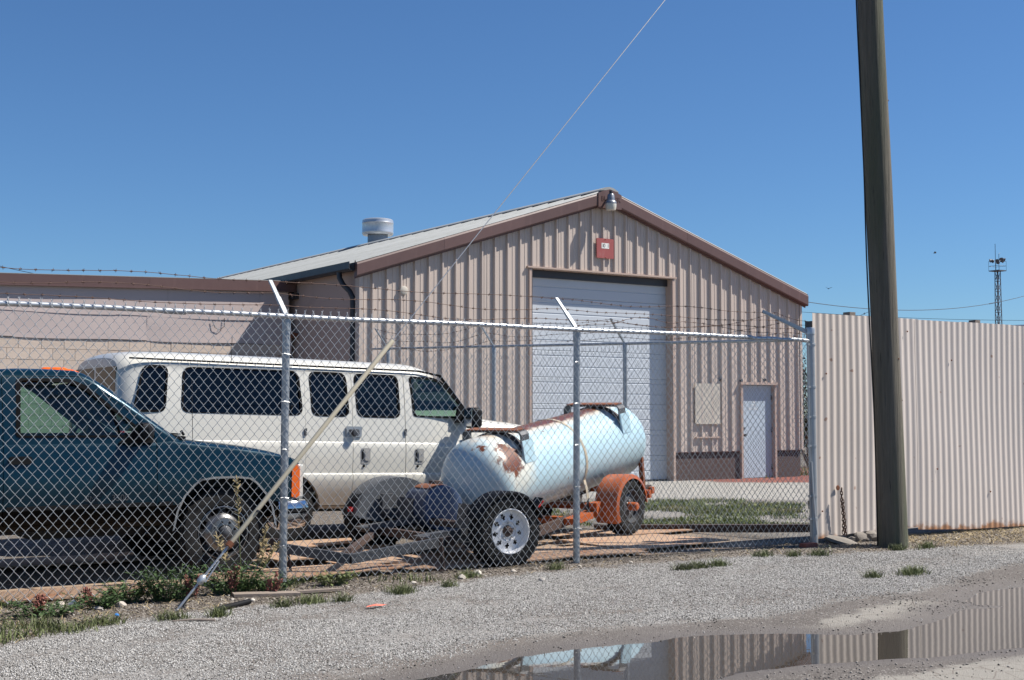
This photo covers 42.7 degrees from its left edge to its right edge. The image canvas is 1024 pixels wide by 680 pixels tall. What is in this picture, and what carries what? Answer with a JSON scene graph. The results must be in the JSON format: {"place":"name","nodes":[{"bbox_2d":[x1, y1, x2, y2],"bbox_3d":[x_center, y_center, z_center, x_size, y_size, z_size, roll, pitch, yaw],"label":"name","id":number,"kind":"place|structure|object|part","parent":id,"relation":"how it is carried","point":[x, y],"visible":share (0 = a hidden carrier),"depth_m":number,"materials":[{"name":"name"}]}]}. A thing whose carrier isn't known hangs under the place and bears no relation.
{"place":"outdoors","nodes":[
{"label":"outdoors","id":0,"kind":"place"},
{"bbox_2d":[0,272,298,432],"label":"block building","id":1,"kind":"structure","parent":0,"point":[122,289],"depth_m":24.82,"materials":[{"name":"beige paint"}]},
{"bbox_2d":[0,420,1023,679],"bbox_3d":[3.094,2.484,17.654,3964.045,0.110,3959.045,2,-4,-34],"label":"ground","id":2,"kind":"structure","parent":0,"point":[840,622],"depth_m":9.67,"materials":[{"name":"grey gravel"}]},
{"bbox_2d":[1,613,63,630],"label":"grass tuft","id":3,"kind":"object","parent":2,"relation":"on","point":[36,622],"visible":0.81,"depth_m":8.75,"materials":[{"name":"green plant"}]},
{"bbox_2d":[31,594,46,613],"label":"dock plant","id":4,"kind":"object","parent":2,"relation":"on","point":[39,599],"visible":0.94,"depth_m":9.23,"materials":[{"name":"red plant"}]},
{"bbox_2d":[0,598,87,618],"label":"weed clump","id":5,"kind":"object","parent":2,"relation":"on","point":[47,611],"visible":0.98,"depth_m":9.19,"materials":[{"name":"green plant"}]},
{"bbox_2d":[28,616,98,636],"bbox_3d":[-2.982,1.891,8.681,0.516,0.085,0.394,2,-4,-34],"label":"grass tuft","id":6,"kind":"object","parent":2,"relation":"on","point":[78,626],"visible":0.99,"depth_m":8.69,"materials":[{"name":"green plant"}]},
{"bbox_2d":[0,582,155,602],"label":"wooden plank","id":7,"kind":"object","parent":2,"relation":"on","point":[52,593],"visible":0.54,"depth_m":10.29,"materials":[{"name":"brown wood"}]},
{"bbox_2d":[0,552,165,567],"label":"wooden plank","id":8,"kind":"object","parent":2,"relation":"on","point":[98,557],"visible":0.83,"depth_m":12.58,"materials":[{"name":"brown wood"}]},
{"bbox_2d":[81,586,92,605],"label":"dock plant","id":9,"kind":"object","parent":2,"relation":"on","point":[86,590],"visible":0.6,"depth_m":9.71,"materials":[{"name":"red plant"}]},
{"bbox_2d":[63,592,127,609],"bbox_3d":[-3.045,1.914,9.605,0.470,0.124,0.278,2,-4,-34],"label":"weed clump","id":10,"kind":"object","parent":2,"relation":"on","point":[107,601],"visible":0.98,"depth_m":9.59,"materials":[{"name":"green plant"}]},
{"bbox_2d":[92,606,102,609],"bbox_3d":[-3.034,1.962,9.573,0.066,0.036,0.110,3,-5,-44],"label":"rock","id":11,"kind":"object","parent":2,"relation":"on","point":[96,608],"visible":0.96,"depth_m":9.54,"materials":[{"name":"stone"}]},
{"bbox_2d":[77,611,135,626],"bbox_3d":[-2.793,1.911,9.017,0.399,0.085,0.328,2,-4,-34],"label":"grass tuft","id":12,"kind":"object","parent":2,"relation":"on","point":[107,621],"visible":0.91,"depth_m":8.98,"materials":[{"name":"green plant"}]},
{"bbox_2d":[115,601,126,606],"bbox_3d":[-2.894,1.961,9.689,0.082,0.058,0.063,0,-3,-7],"label":"rock","id":13,"kind":"object","parent":2,"relation":"on","point":[122,603],"visible":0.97,"depth_m":9.67,"materials":[{"name":"stone"}]},
{"bbox_2d":[94,580,165,602],"bbox_3d":[-2.902,1.903,9.917,0.545,0.173,0.312,2,-4,-34],"label":"weed clump","id":14,"kind":"object","parent":2,"relation":"on","point":[138,593],"visible":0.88,"depth_m":9.89,"materials":[{"name":"green plant"}]},
{"bbox_2d":[0,367,308,572],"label":"pickup truck","id":15,"kind":"object","parent":2,"relation":"on","point":[20,467],"visible":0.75,"depth_m":11.37,"materials":[{"name":"teal paint"}]},
{"bbox_3d":[-3.660,0.928,11.088,1.270,1.235,0.246,2,-4,-34],"label":"door","id":16,"kind":"part","parent":15,"relation":"part of","materials":[{"name":"teal paint"}]},
{"bbox_2d":[124,562,213,601],"bbox_3d":[-2.617,1.863,10.045,0.638,0.272,0.478,9,-9,-69],"label":"weed clump","id":17,"kind":"object","parent":2,"relation":"on","point":[172,594],"visible":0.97,"depth_m":9.98,"materials":[{"name":"green plant"}]},
{"bbox_2d":[152,607,195,621],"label":"grass tuft","id":18,"kind":"object","parent":2,"relation":"on","point":[163,617],"visible":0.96,"depth_m":9.19,"materials":[{"name":"green plant"}]},
{"bbox_2d":[183,574,199,598],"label":"dock plant","id":19,"kind":"object","parent":2,"relation":"on","point":[186,583],"visible":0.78,"depth_m":10.05,"materials":[{"name":"plant"}]},
{"bbox_2d":[172,619,214,621],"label":"twig","id":20,"kind":"object","parent":2,"relation":"on","point":[194,620],"visible":1,"depth_m":9.11,"materials":[{"name":"beige wood"}]},
{"bbox_2d":[195,603,236,617],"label":"grass tuft","id":21,"kind":"object","parent":2,"relation":"on","point":[221,613],"visible":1,"depth_m":9.34,"materials":[{"name":"green plant"}]},
{"bbox_2d":[191,560,267,594],"bbox_3d":[-2.248,1.890,10.401,0.632,0.260,0.384,2,-4,-34],"label":"weed clump","id":22,"kind":"object","parent":2,"relation":"on","point":[243,583],"visible":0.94,"depth_m":10.38,"materials":[{"name":"green plant"}]},
{"bbox_2d":[215,599,251,611],"bbox_3d":[-2.084,1.975,9.729,0.063,0.050,0.436,-1,-4,23],"label":"rubber hose","id":23,"kind":"object","parent":2,"relation":"on","point":[241,603],"visible":0.74,"depth_m":9.76,"materials":[{"name":"black rubber"}]},
{"bbox_2d":[227,564,240,593],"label":"dock plant","id":24,"kind":"object","parent":2,"relation":"on","point":[230,580],"visible":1,"depth_m":10.33,"materials":[{"name":"red plant"}]},
{"bbox_2d":[213,476,280,584],"bbox_3d":[-2.140,1.574,10.623,0.579,0.957,0.107,2,-4,-31],"label":"seeding weed","id":25,"kind":"object","parent":2,"relation":"on","point":[262,544],"visible":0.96,"depth_m":10.63,"materials":[{"name":"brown plant"}]},
{"bbox_2d":[162,538,353,553],"bbox_3d":[-2.530,2.187,13.932,2.600,0.034,0.550,2,-4,-33],"label":"wooden plank","id":26,"kind":"object","parent":2,"relation":"on","point":[328,543],"visible":0.27,"depth_m":14.20,"materials":[{"name":"brown wood"}]},
{"bbox_2d":[232,591,300,596],"bbox_3d":[-1.937,2.002,10.320,0.520,0.023,0.140,2,-4,-20],"label":"wooden plank","id":27,"kind":"object","parent":2,"relation":"on","point":[263,594],"visible":1,"depth_m":10.28,"materials":[{"name":"beige wood"}]},
{"bbox_2d":[265,571,282,591],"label":"dock plant","id":28,"kind":"object","parent":2,"relation":"on","point":[276,587],"visible":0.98,"depth_m":10.40,"materials":[{"name":"red plant"}]},
{"bbox_2d":[250,571,304,590],"bbox_3d":[-1.918,1.956,10.613,0.445,0.157,0.339,2,-4,-34],"label":"weed clump","id":29,"kind":"object","parent":2,"relation":"on","point":[265,588],"visible":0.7,"depth_m":10.59,"materials":[{"name":"green plant"}]},
{"bbox_2d":[266,597,299,607],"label":"grass tuft","id":30,"kind":"object","parent":2,"relation":"on","point":[280,604],"visible":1,"depth_m":9.82,"materials":[{"name":"green plant"}]},
{"bbox_2d":[193,562,403,583],"bbox_3d":[-1.866,2.051,11.574,1.750,0.032,0.600,2,-4,-36],"label":"wooden plank","id":31,"kind":"object","parent":2,"relation":"on","point":[311,569],"visible":0.51,"depth_m":11.66,"materials":[{"name":"brown wood"}]},
{"bbox_2d":[289,591,330,605],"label":"grass tuft","id":32,"kind":"object","parent":2,"relation":"on","point":[314,598],"visible":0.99,"depth_m":10.01,"materials":[{"name":"green plant"}]},
{"bbox_2d":[297,587,343,592],"bbox_3d":[-1.538,2.013,10.516,0.380,0.020,0.050,2,-4,-28],"label":"wood strip","id":33,"kind":"object","parent":2,"relation":"on","point":[320,590],"visible":0.93,"depth_m":10.50,"materials":[{"name":"beige wood"}]},
{"bbox_2d":[69,345,581,540],"bbox_3d":[-2.147,1.258,15.900,6.100,2.331,2.500,4,-5,-34],"label":"passenger van","id":34,"kind":"object","parent":2,"relation":"on","point":[228,410],"visible":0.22,"depth_m":14.74,"materials":[{"name":"white paint"}]},
{"bbox_3d":[-4.778,0.580,14.626,0.012,0.510,0.700,4,-5,-34],"label":"rear window","id":35,"kind":"part","parent":34,"relation":"part of","materials":[{"name":"grey glass"}]},
{"bbox_3d":[-4.347,0.543,13.989,0.012,0.510,0.700,4,-5,-34],"label":"rear window","id":36,"kind":"part","parent":34,"relation":"part of","materials":[{"name":"brown glass"}]},
{"bbox_3d":[-3.796,0.506,13.764,0.368,0.501,0.107,4,-5,-34],"label":"side window","id":37,"kind":"part","parent":34,"relation":"part of","materials":[{"name":"black glass"}]},
{"bbox_3d":[-2.950,0.560,14.334,1.404,0.502,0.107,4,-5,-34],"label":"side window","id":38,"kind":"part","parent":34,"relation":"part of","materials":[{"name":"black glass"}]},
{"bbox_3d":[-2.116,1.114,14.884,0.585,1.515,0.250,4,-5,-34],"label":"door","id":39,"kind":"part","parent":34,"relation":"part of","materials":[{"name":"white paint"}]},
{"bbox_3d":[-1.584,1.149,15.241,0.682,1.515,0.250,4,-5,-34],"label":"door","id":40,"kind":"part","parent":34,"relation":"part of","materials":[{"name":"white paint"}]},
{"bbox_3d":[-0.819,1.200,15.755,1.147,1.515,0.250,4,-5,-34],"label":"door","id":41,"kind":"part","parent":34,"relation":"part of","materials":[{"name":"white paint"}]},
{"bbox_2d":[310,570,359,585],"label":"weed clump","id":42,"kind":"object","parent":2,"relation":"on","point":[340,579],"visible":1,"depth_m":10.94,"materials":[{"name":"green plant"}]},
{"bbox_2d":[256,544,423,561],"bbox_3d":[-1.763,2.122,13.065,1.600,0.031,0.750,2,-4,-35],"label":"wooden plank","id":43,"kind":"object","parent":2,"relation":"on","point":[294,557],"visible":0.24,"depth_m":13.10,"materials":[{"name":"brown wood"}]},
{"bbox_2d":[331,589,358,601],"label":"grass tuft","id":44,"kind":"object","parent":2,"relation":"on","point":[340,598],"visible":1,"depth_m":10.13,"materials":[{"name":"green plant"}]},
{"bbox_2d":[378,582,418,593],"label":"grass tuft","id":45,"kind":"object","parent":2,"relation":"on","point":[389,590],"visible":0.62,"depth_m":10.65,"materials":[{"name":"green plant"}]},
{"bbox_2d":[259,476,543,570],"bbox_3d":[-1.413,1.792,12.861,2.849,0.778,2.500,2,-4,-34],"label":"tow dolly","id":46,"kind":"object","parent":2,"relation":"on","point":[402,519],"visible":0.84,"depth_m":12.45,"materials":[{"name":"metal"}]},
{"bbox_2d":[405,480,461,530],"bbox_3d":[-0.836,1.746,13.809,0.485,0.512,0.500,2,-4,-34],"label":"tank","id":47,"kind":"object","parent":46,"relation":"on","point":[433,496],"visible":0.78,"depth_m":13.61,"materials":[{"name":"blue paint"}]},
{"bbox_2d":[390,583,414,594],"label":"grass tuft","id":48,"kind":"object","parent":2,"relation":"on","point":[400,591],"visible":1,"depth_m":10.52,"materials":[{"name":"green plant"}]},
{"bbox_2d":[0,265,817,603],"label":"chain link fence","id":49,"kind":"object","parent":2,"relation":"on","point":[574,329],"visible":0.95,"depth_m":11.55,"materials":[{"name":"metal"}]},
{"bbox_2d":[436,577,457,586],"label":"grass tuft","id":50,"kind":"object","parent":2,"relation":"on","point":[447,583],"visible":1,"depth_m":10.97,"materials":[{"name":"green plant"}]},
{"bbox_2d":[457,574,465,578],"bbox_3d":[-0.442,2.083,11.498,0.080,0.058,0.068,1,-3,-16],"label":"rock","id":51,"kind":"object","parent":2,"relation":"on","point":[461,576],"visible":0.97,"depth_m":11.48,"materials":[{"name":"stone"}]},
{"bbox_2d":[0,543,929,644],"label":"verge grass","id":52,"kind":"structure","parent":2,"relation":"on","point":[9,635],"depth_m":9.74,"materials":[{"name":"green plant"}]},
{"bbox_2d":[451,568,484,578],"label":"grass tuft","id":53,"kind":"object","parent":2,"relation":"on","point":[466,575],"visible":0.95,"depth_m":11.55,"materials":[{"name":"green plant"}]},
{"bbox_2d":[0,538,1023,679],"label":"gravel","id":54,"kind":"structure","parent":2,"relation":"on","point":[745,560],"depth_m":9.58,"materials":[{"name":"grey gravel"}]},
{"bbox_2d":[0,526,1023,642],"bbox_3d":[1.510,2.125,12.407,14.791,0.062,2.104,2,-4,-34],"label":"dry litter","id":55,"kind":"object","parent":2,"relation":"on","point":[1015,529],"visible":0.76,"depth_m":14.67,"materials":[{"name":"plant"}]},
{"bbox_2d":[0,529,1023,641],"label":"dirt pebbles","id":56,"kind":"object","parent":2,"relation":"on","point":[582,560],"visible":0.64,"depth_m":11.91,"materials":[{"name":"brown soil"}]},
{"bbox_2d":[218,187,808,481],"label":"metal warehouse","id":57,"kind":"structure","parent":2,"relation":"on","point":[546,250],"depth_m":27.80,"materials":[{"name":"beige metal"}]},
{"bbox_2d":[533,269,667,481],"bbox_3d":[1.833,0.817,27.772,3.760,4.435,0.140,2,-4,-34],"label":"overhead door","id":58,"kind":"structure","parent":57,"relation":"in","point":[625,291],"depth_m":27.92,"materials":[{"name":"white metal"}]},
{"bbox_2d":[596,238,613,258],"bbox_3d":[1.971,-1.938,27.716,0.450,0.420,0.032,2,-4,-34],"label":"red alarm box","id":59,"kind":"object","parent":57,"relation":"attached to","point":[604,248],"visible":1,"depth_m":27.70,"materials":[{"name":"red metal"}]},
{"bbox_2d":[605,190,616,210],"bbox_3d":[2.016,-2.928,27.590,0.244,0.427,0.463,2,-4,-34],"label":"wall lamp","id":60,"kind":"object","parent":57,"relation":"attached to","point":[610,203],"visible":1,"depth_m":27.42,"materials":[{"name":"silver metal"}]},
{"bbox_2d":[743,385,772,477],"bbox_3d":[5.624,2.097,30.045,0.994,2.110,0.145,2,-4,-34],"label":"walk door","id":61,"kind":"structure","parent":57,"relation":"in","point":[747,394],"depth_m":30.08,"materials":[{"name":"white metal"}]},
{"bbox_2d":[809,296,1022,310],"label":"power line","id":62,"kind":"object","parent":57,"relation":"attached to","point":[909,310],"visible":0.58,"depth_m":50.15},
{"bbox_2d":[386,545,648,569],"bbox_3d":[-0.030,2.157,13.086,2.800,0.038,0.950,2,-4,-33],"label":"wooden board","id":63,"kind":"object","parent":2,"relation":"on","point":[467,563],"visible":0.52,"depth_m":13.03,"materials":[{"name":"brown wood"}]},
{"bbox_2d":[325,553,468,564],"bbox_3d":[-1.095,2.119,12.610,1.300,0.030,0.500,2,-4,-29],"label":"wooden plank","id":64,"kind":"object","parent":63,"relation":"on","point":[397,559],"visible":0.66,"depth_m":12.63,"materials":[{"name":"brown wood"}]},
{"bbox_2d":[410,402,654,554],"bbox_3d":[0.094,1.661,14.785,1.800,1.445,4.700,-2,4,35],"label":"tank trailer","id":65,"kind":"object","parent":2,"relation":"on","point":[497,468],"visible":0.62,"depth_m":14.90,"materials":[{"name":"white metal"}]},
{"bbox_2d":[545,559,568,569],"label":"grass tuft","id":66,"kind":"object","parent":2,"relation":"on","point":[559,565],"visible":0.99,"depth_m":12.16,"materials":[{"name":"green plant"}]},
{"bbox_2d":[546,529,694,538],"bbox_3d":[1.246,2.313,15.751,1.900,0.030,0.800,3,-4,-39],"label":"wooden plank","id":67,"kind":"object","parent":2,"relation":"on","point":[594,534],"visible":0.45,"depth_m":15.55,"materials":[{"name":"brown wood"}]},
{"bbox_2d":[371,312,909,531],"bbox_3d":[0.957,1.093,19.832,0.317,3.066,11.377,3,-4,-40],"label":"chain link fence","id":68,"kind":"object","parent":2,"relation":"on","point":[625,379],"visible":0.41,"depth_m":18.65,"materials":[{"name":"metal"}]},
{"bbox_2d":[559,534,729,549],"bbox_3d":[1.461,2.220,14.452,1.500,0.037,1.150,2,-4,-37],"label":"wooden board","id":69,"kind":"object","parent":2,"relation":"on","point":[639,541],"visible":0.83,"depth_m":14.32,"materials":[{"name":"brown wood"}]},
{"bbox_2d":[298,567,1023,679],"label":"grit","id":70,"kind":"object","parent":2,"relation":"on","point":[829,673],"visible":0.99,"depth_m":8.86,"materials":[{"name":"grey gravel"}]},
{"bbox_2d":[669,561,697,570],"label":"grass tuft","id":71,"kind":"object","parent":2,"relation":"on","point":[683,567],"visible":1,"depth_m":12.17,"materials":[{"name":"green plant"}]},
{"bbox_2d":[685,559,715,568],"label":"grass tuft","id":72,"kind":"object","parent":2,"relation":"on","point":[699,563],"visible":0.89,"depth_m":12.31,"materials":[{"name":"green plant"}]},
{"bbox_2d":[703,558,731,567],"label":"grass tuft","id":73,"kind":"object","parent":2,"relation":"on","point":[715,563],"visible":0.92,"depth_m":12.50,"materials":[{"name":"green plant"}]},
{"bbox_2d":[418,587,1023,679],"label":"puddle","id":74,"kind":"object","parent":2,"relation":"on","point":[711,657],"visible":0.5,"depth_m":8.18,"materials":[{"name":"grey liquid"}]},
{"bbox_2d":[594,524,866,532],"bbox_3d":[2.710,2.329,16.172,3.400,0.100,0.140,0,-3,-2],"label":"timber edging","id":75,"kind":"object","parent":2,"relation":"on","point":[741,528],"visible":0.5,"depth_m":16.11,"materials":[{"name":"wood"}]},
{"bbox_2d":[748,546,776,556],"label":"grass tuft","id":76,"kind":"object","parent":2,"relation":"on","point":[765,553],"visible":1,"depth_m":13.32,"materials":[{"name":"green plant"}]},
{"bbox_2d":[766,465,808,476],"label":"weedy grass","id":77,"kind":"structure","parent":2,"relation":"on","point":[805,470],"depth_m":31.51,"materials":[{"name":"green plant"}]},
{"bbox_2d":[782,549,801,556],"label":"grass tuft","id":78,"kind":"object","parent":2,"relation":"on","point":[793,552],"visible":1,"depth_m":13.36,"materials":[{"name":"green plant"}]},
{"bbox_2d":[801,358,808,466],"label":"bush","id":79,"kind":"object","parent":2,"relation":"on","point":[803,451],"visible":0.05,"depth_m":36.21,"materials":[{"name":"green plant"}]},
{"bbox_2d":[799,542,817,547],"bbox_3d":[3.191,2.214,14.086,0.200,0.060,0.090,3,-4,-40],"label":"red brick","id":80,"kind":"object","parent":2,"relation":"on","point":[809,544],"visible":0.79,"depth_m":14.04,"materials":[{"name":"red brick"}]},
{"bbox_2d":[806,546,832,555],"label":"grass tuft","id":81,"kind":"object","parent":2,"relation":"on","point":[819,553],"visible":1,"depth_m":13.39,"materials":[{"name":"green plant"}]},
{"bbox_2d":[823,535,856,544],"bbox_3d":[3.672,2.242,14.459,0.583,0.120,0.199,19,-3,-25],"label":"concrete slab","id":82,"kind":"object","parent":2,"relation":"on","point":[832,539],"depth_m":14.35,"materials":[{"name":"grey concrete"}]},
{"bbox_2d":[854,532,866,541],"bbox_3d":[3.916,2.236,14.745,0.148,0.148,0.168,1,-4,-24],"label":"rock","id":83,"kind":"object","parent":2,"relation":"on","point":[860,536],"visible":0.82,"depth_m":14.69,"materials":[{"name":"stone"}]},
{"bbox_2d":[865,530,876,540],"bbox_3d":[4.063,2.241,14.821,0.196,0.167,0.208,1,-4,-22],"label":"rock","id":84,"kind":"object","parent":2,"relation":"on","point":[872,534],"visible":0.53,"depth_m":14.73,"materials":[{"name":"stone"}]},
{"bbox_2d":[860,568,884,578],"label":"grass tuft","id":85,"kind":"object","parent":2,"relation":"on","point":[873,574],"visible":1,"depth_m":11.62,"materials":[{"name":"green plant"}]},
{"bbox_2d":[856,0,908,548],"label":"utility pole","id":86,"kind":"object","parent":2,"relation":"on","point":[891,509],"visible":0.98,"depth_m":14.25,"materials":[{"name":"wood"}]},
{"bbox_2d":[175,0,664,610],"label":"guy wire","id":87,"kind":"object","parent":86,"relation":"attached to","point":[203,578],"visible":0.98,"depth_m":10.29,"materials":[{"name":"metal"}]},
{"bbox_2d":[887,544,905,550],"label":"grass tuft","id":88,"kind":"object","parent":2,"relation":"on","point":[896,547],"visible":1,"depth_m":13.99,"materials":[{"name":"green plant"}]},
{"bbox_2d":[889,565,931,575],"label":"grass tuft","id":89,"kind":"object","parent":2,"relation":"on","point":[908,571],"visible":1,"depth_m":11.82,"materials":[{"name":"green plant"}]},
{"bbox_2d":[805,312,1023,538],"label":"corrugated fence","id":90,"kind":"object","parent":2,"relation":"on","point":[962,385],"visible":0.87,"depth_m":15.57,"materials":[{"name":"beige metal"}]},
{"bbox_2d":[836,485,846,535],"bbox_3d":[3.668,1.899,14.558,0.099,0.567,0.071,2,-4,-34],"label":"hanging chain","id":91,"kind":"object","parent":90,"relation":"hanging from","point":[843,509],"visible":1,"depth_m":14.54,"materials":[{"name":"metal"}]},
{"bbox_2d":[901,565,929,572],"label":"grass tuft","id":92,"kind":"object","parent":2,"relation":"on","point":[923,571],"visible":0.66,"depth_m":11.96,"materials":[{"name":"green plant"}]},
{"bbox_2d":[914,540,937,548],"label":"grass tuft","id":93,"kind":"object","parent":2,"relation":"on","point":[927,545],"visible":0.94,"depth_m":14.19,"materials":[{"name":"green plant"}]},
{"bbox_2d":[0,0,1023,415],"label":"sky","id":94,"kind":"structure","parent":0,"point":[198,138],"materials":[{"name":"blue"}]},
{"bbox_2d":[551,496,809,526],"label":"lawn grass","id":95,"kind":"structure","parent":0,"point":[714,513],"depth_m":19.07,"materials":[{"name":"green plant"}]},
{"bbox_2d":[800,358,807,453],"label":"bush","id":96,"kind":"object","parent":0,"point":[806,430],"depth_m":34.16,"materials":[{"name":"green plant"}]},
{"bbox_2d":[807,312,1023,320],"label":"power line","id":97,"kind":"object","parent":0,"point":[920,318],"visible":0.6,"depth_m":84.84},
{"bbox_2d":[988,252,1005,323],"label":"floodlight tower","id":98,"kind":"structure","parent":0,"point":[998,286],"depth_m":150.49,"materials":[{"name":"metal"}]}
]}

